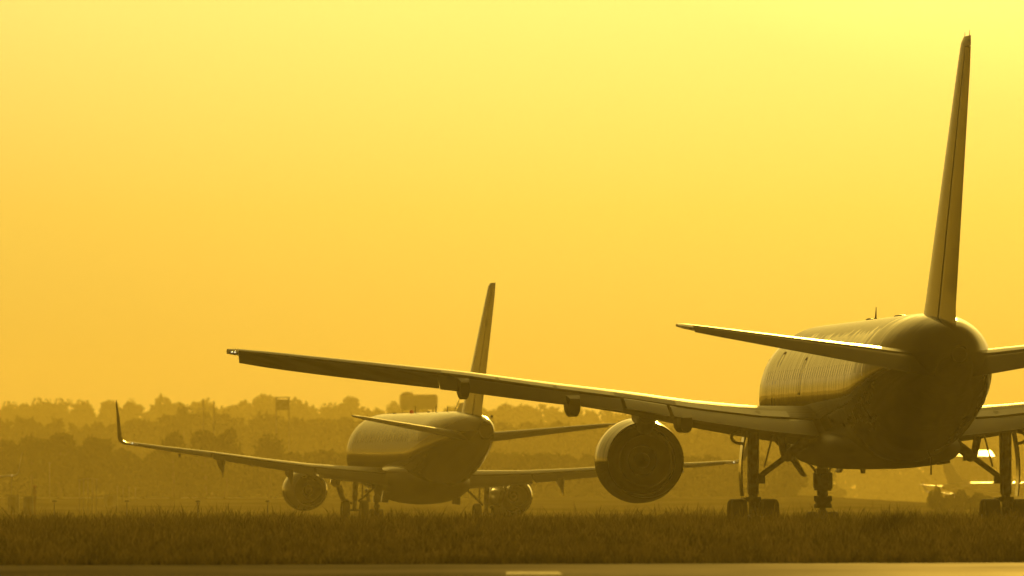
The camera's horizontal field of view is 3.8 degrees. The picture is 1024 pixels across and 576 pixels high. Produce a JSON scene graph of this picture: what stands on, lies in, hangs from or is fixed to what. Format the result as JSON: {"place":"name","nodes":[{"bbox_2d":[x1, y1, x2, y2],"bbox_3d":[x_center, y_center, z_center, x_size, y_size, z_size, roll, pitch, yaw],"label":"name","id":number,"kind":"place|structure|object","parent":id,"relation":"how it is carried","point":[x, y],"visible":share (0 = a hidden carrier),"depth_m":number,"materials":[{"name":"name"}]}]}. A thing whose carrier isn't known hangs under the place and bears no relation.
{"place":"outdoors","nodes":[
{"label":"outdoors","id":0,"kind":"place"},
{"bbox_2d":[7,494,19,514],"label":"equipment shed","id":1,"kind":"structure","parent":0,"point":[12,499],"depth_m":1179.38,"materials":[{"name":"grey paint"}]},
{"bbox_2d":[4,497,282,497],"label":"service road","id":2,"kind":"structure","parent":0,"point":[162,497],"depth_m":1603.55,"materials":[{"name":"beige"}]},
{"bbox_2d":[275,397,289,452],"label":"signal tower","id":3,"kind":"structure","parent":0,"point":[282,404],"depth_m":1989.86,"materials":[{"name":"metal"}]},
{"bbox_2d":[0,563,1023,575],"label":"runway","id":4,"kind":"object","parent":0,"point":[860,569],"visible":1,"depth_m":227.96,"materials":[{"name":"grey asphalt"}]},
{"bbox_2d":[506,572,558,572],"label":"runway marking","id":5,"kind":"object","parent":4,"relation":"on","point":[532,572],"visible":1,"depth_m":217.47,"materials":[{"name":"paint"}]},
{"bbox_2d":[506,573,560,573],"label":"runway marking","id":6,"kind":"object","parent":4,"relation":"on","point":[533,573],"visible":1,"depth_m":214.46,"materials":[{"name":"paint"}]},
{"bbox_2d":[0,496,1023,531],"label":"tall grass","id":7,"kind":"structure","parent":0,"point":[688,518],"depth_m":341.92,"materials":[{"name":"plant"}]},
{"bbox_2d":[0,494,1023,564],"bbox_3d":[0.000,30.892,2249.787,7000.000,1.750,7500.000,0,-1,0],"label":"ground","id":8,"kind":"structure","parent":0,"point":[561,503],"depth_m":1410.63,"materials":[{"name":"green plant"}]},
{"bbox_2d":[0,401,19,437],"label":"tree","id":9,"kind":"object","parent":8,"relation":"on","point":[9,414],"visible":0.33,"depth_m":3249.20,"materials":[{"name":"green plant"}]},
{"bbox_2d":[0,455,21,477],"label":"regional jet","id":10,"kind":"object","parent":8,"relation":"on","point":[1,476],"visible":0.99,"depth_m":1267.01,"materials":[{"name":"grey paint"}]},
{"bbox_2d":[22,496,33,515],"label":"equipment cabinet","id":11,"kind":"object","parent":8,"relation":"on","point":[27,500],"visible":0.86,"depth_m":1099.39,"materials":[{"name":"grey paint"}]},
{"bbox_2d":[17,434,45,495],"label":"tree","id":12,"kind":"object","parent":8,"relation":"on","point":[30,451],"visible":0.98,"depth_m":1579.34,"materials":[{"name":"green plant"}]},
{"bbox_2d":[32,485,36,515],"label":"marker post","id":13,"kind":"object","parent":8,"relation":"on","point":[34,492],"visible":0.98,"depth_m":1099.80,"materials":[{"name":"brown paint"}]},
{"bbox_2d":[28,397,54,428],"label":"tree","id":14,"kind":"object","parent":8,"relation":"on","point":[38,414],"visible":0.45,"depth_m":3248.79,"materials":[{"name":"green plant"}]},
{"bbox_2d":[41,432,81,498],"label":"tree","id":15,"kind":"object","parent":8,"relation":"on","point":[60,446],"visible":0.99,"depth_m":1579.07,"materials":[{"name":"green plant"}]},
{"bbox_2d":[50,397,75,434],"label":"tree","id":16,"kind":"object","parent":8,"relation":"on","point":[61,413],"visible":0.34,"depth_m":3248.79,"materials":[{"name":"green plant"}]},
{"bbox_2d":[79,480,79,511],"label":"light mast","id":17,"kind":"object","parent":8,"relation":"on","point":[79,495],"visible":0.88,"depth_m":1239.85,"materials":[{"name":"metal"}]},
{"bbox_2d":[72,399,93,428],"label":"tree","id":18,"kind":"object","parent":8,"relation":"on","point":[82,415],"visible":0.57,"depth_m":3248.85,"materials":[{"name":"green plant"}]},
{"bbox_2d":[83,479,83,512],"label":"light mast","id":19,"kind":"object","parent":8,"relation":"on","point":[83,495],"visible":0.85,"depth_m":1239.85,"materials":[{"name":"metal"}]},
{"bbox_2d":[90,478,93,512],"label":"light mast","id":20,"kind":"object","parent":8,"relation":"on","point":[92,494],"visible":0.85,"depth_m":1239.86,"materials":[{"name":"metal"}]},
{"bbox_2d":[77,434,107,498],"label":"tree","id":21,"kind":"object","parent":8,"relation":"on","point":[92,454],"visible":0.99,"depth_m":1579.25,"materials":[{"name":"green plant"}]},
{"bbox_2d":[96,479,96,512],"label":"light mast","id":22,"kind":"object","parent":8,"relation":"on","point":[96,495],"visible":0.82,"depth_m":1239.85,"materials":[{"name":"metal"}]},
{"bbox_2d":[97,400,123,426],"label":"tree","id":23,"kind":"object","parent":8,"relation":"on","point":[108,408],"visible":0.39,"depth_m":3248.88,"materials":[{"name":"green plant"}]},
{"bbox_2d":[122,398,138,424],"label":"tree","id":24,"kind":"object","parent":8,"relation":"on","point":[129,410],"visible":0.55,"depth_m":3249.38,"materials":[{"name":"green plant"}]},
{"bbox_2d":[112,417,164,462],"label":"tree","id":25,"kind":"object","parent":8,"relation":"on","point":[146,433],"visible":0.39,"depth_m":2248.66,"materials":[{"name":"green plant"}]},
{"bbox_2d":[149,393,188,430],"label":"tree","id":26,"kind":"object","parent":8,"relation":"on","point":[168,408],"visible":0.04,"depth_m":3248.84,"materials":[{"name":"green plant"}]},
{"bbox_2d":[158,429,190,498],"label":"tree","id":27,"kind":"object","parent":8,"relation":"on","point":[175,465],"visible":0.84,"depth_m":1579.59,"materials":[{"name":"green plant"}]},
{"bbox_2d":[172,404,193,447],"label":"tree","id":28,"kind":"object","parent":8,"relation":"on","point":[184,417],"visible":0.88,"depth_m":2249.47,"materials":[{"name":"green plant"}]},
{"bbox_2d":[198,399,206,430],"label":"power pole","id":29,"kind":"object","parent":8,"relation":"on","point":[202,409],"visible":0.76,"depth_m":1979.87,"materials":[{"name":"metal"}]},
{"bbox_2d":[187,429,219,498],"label":"tree","id":30,"kind":"object","parent":8,"relation":"on","point":[208,468],"visible":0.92,"depth_m":1579.44,"materials":[{"name":"green plant"}]},
{"bbox_2d":[192,397,215,420],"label":"tree","id":31,"kind":"object","parent":8,"relation":"on","point":[207,406],"visible":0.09,"depth_m":3249.50,"materials":[{"name":"green plant"}]},
{"bbox_2d":[209,401,216,493],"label":"power pole","id":32,"kind":"object","parent":8,"relation":"on","point":[213,409],"visible":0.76,"depth_m":1979.86,"materials":[{"name":"metal"}]},
{"bbox_2d":[210,426,243,498],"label":"tree","id":33,"kind":"object","parent":8,"relation":"on","point":[224,440],"visible":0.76,"depth_m":1579.20,"materials":[{"name":"green plant"}]},
{"bbox_2d":[250,393,285,421],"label":"tree","id":34,"kind":"object","parent":8,"relation":"on","point":[264,403],"visible":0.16,"depth_m":3248.02,"materials":[{"name":"green plant"}]},
{"bbox_2d":[250,433,287,498],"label":"tree","id":35,"kind":"object","parent":8,"relation":"on","point":[262,477],"visible":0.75,"depth_m":1579.53,"materials":[{"name":"green plant"}]},
{"bbox_2d":[241,410,297,455],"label":"tree","id":36,"kind":"object","parent":8,"relation":"on","point":[257,427],"visible":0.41,"depth_m":2248.03,"materials":[{"name":"green plant"}]},
{"bbox_2d":[284,396,315,420],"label":"tree","id":37,"kind":"object","parent":8,"relation":"on","point":[305,412],"visible":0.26,"depth_m":3248.99,"materials":[{"name":"green plant"}]},
{"bbox_2d":[315,402,340,446],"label":"tree","id":38,"kind":"object","parent":8,"relation":"on","point":[332,413],"visible":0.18,"depth_m":3249.51,"materials":[{"name":"green plant"}]},
{"bbox_2d":[339,396,364,421],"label":"tree","id":39,"kind":"object","parent":8,"relation":"on","point":[349,405],"visible":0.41,"depth_m":3249.16,"materials":[{"name":"green plant"}]},
{"bbox_2d":[385,401,400,413],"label":"tree","id":40,"kind":"object","parent":8,"relation":"on","point":[392,409],"visible":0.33,"depth_m":3249.30,"materials":[{"name":"green plant"}]},
{"bbox_2d":[0,436,808,497],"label":"distant wood","id":41,"kind":"object","parent":8,"relation":"on","point":[122,466],"visible":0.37,"depth_m":1597.06,"materials":[{"name":"green plant"}]},
{"bbox_2d":[400,392,437,412],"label":"water tank","id":42,"kind":"object","parent":8,"relation":"on","point":[409,401],"visible":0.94,"depth_m":2347.51,"materials":[{"name":"paint"}]},
{"bbox_2d":[0,410,846,497],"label":"distant wood","id":43,"kind":"object","parent":8,"relation":"on","point":[316,434],"visible":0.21,"depth_m":2267.30,"materials":[{"name":"green plant"}]},
{"bbox_2d":[0,516,1023,564],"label":"tall grass","id":44,"kind":"structure","parent":8,"relation":"on","point":[491,545],"depth_m":263.11,"materials":[{"name":"plant"}]},
{"bbox_2d":[0,398,1023,502],"bbox_3d":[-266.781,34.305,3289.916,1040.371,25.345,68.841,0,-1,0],"label":"distant wood","id":45,"kind":"object","parent":8,"relation":"on","point":[886,484],"visible":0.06,"depth_m":3270.33,"materials":[{"name":"green plant"}]},
{"bbox_2d":[227,30,1023,519],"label":"airliner","id":46,"kind":"object","parent":8,"relation":"on","point":[897,392],"visible":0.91,"depth_m":445.55,"materials":[{"name":"metal"}]},
{"bbox_2d":[926,486,943,514],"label":"bush","id":47,"kind":"object","parent":8,"relation":"on","point":[934,499],"visible":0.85,"depth_m":1149.66,"materials":[{"name":"green plant"}]},
{"bbox_2d":[937,495,958,514],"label":"bush","id":48,"kind":"object","parent":8,"relation":"on","point":[946,502],"visible":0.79,"depth_m":1149.51,"materials":[{"name":"green plant"}]},
{"bbox_2d":[949,489,969,514],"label":"bush","id":49,"kind":"object","parent":8,"relation":"on","point":[960,498],"visible":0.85,"depth_m":1149.46,"materials":[{"name":"green plant"}]},
{"bbox_2d":[918,462,1023,503],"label":"regional jet","id":50,"kind":"object","parent":8,"relation":"on","point":[956,482],"visible":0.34,"depth_m":1993.02,"materials":[{"name":"grey paint"}]},
{"bbox_2d":[951,451,993,503],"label":"hangar","id":51,"kind":"structure","parent":8,"relation":"on","point":[972,471],"depth_m":2559.78,"materials":[{"name":"paint"}]},
{"bbox_2d":[960,466,987,503],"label":"door","id":52,"kind":"structure","parent":51,"relation":"in","point":[972,473],"depth_m":2559.62,"materials":[{"name":"metal"}]},
{"bbox_2d":[964,492,993,514],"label":"bush","id":53,"kind":"object","parent":8,"relation":"on","point":[975,500],"visible":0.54,"depth_m":1149.47,"materials":[{"name":"green plant"}]},
{"bbox_2d":[0,0,1023,496],"label":"sky","id":54,"kind":"structure","parent":0,"point":[184,183],"materials":[{"name":"yellow"}]},
{"label":"taxiway","id":55,"kind":"structure","parent":0,"visible":0},
{"bbox_2d":[116,283,747,519],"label":"regional jet","id":56,"kind":"object","parent":55,"relation":"on","point":[427,457],"visible":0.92,"depth_m":693.15,"materials":[{"name":"white paint"}]}
]}

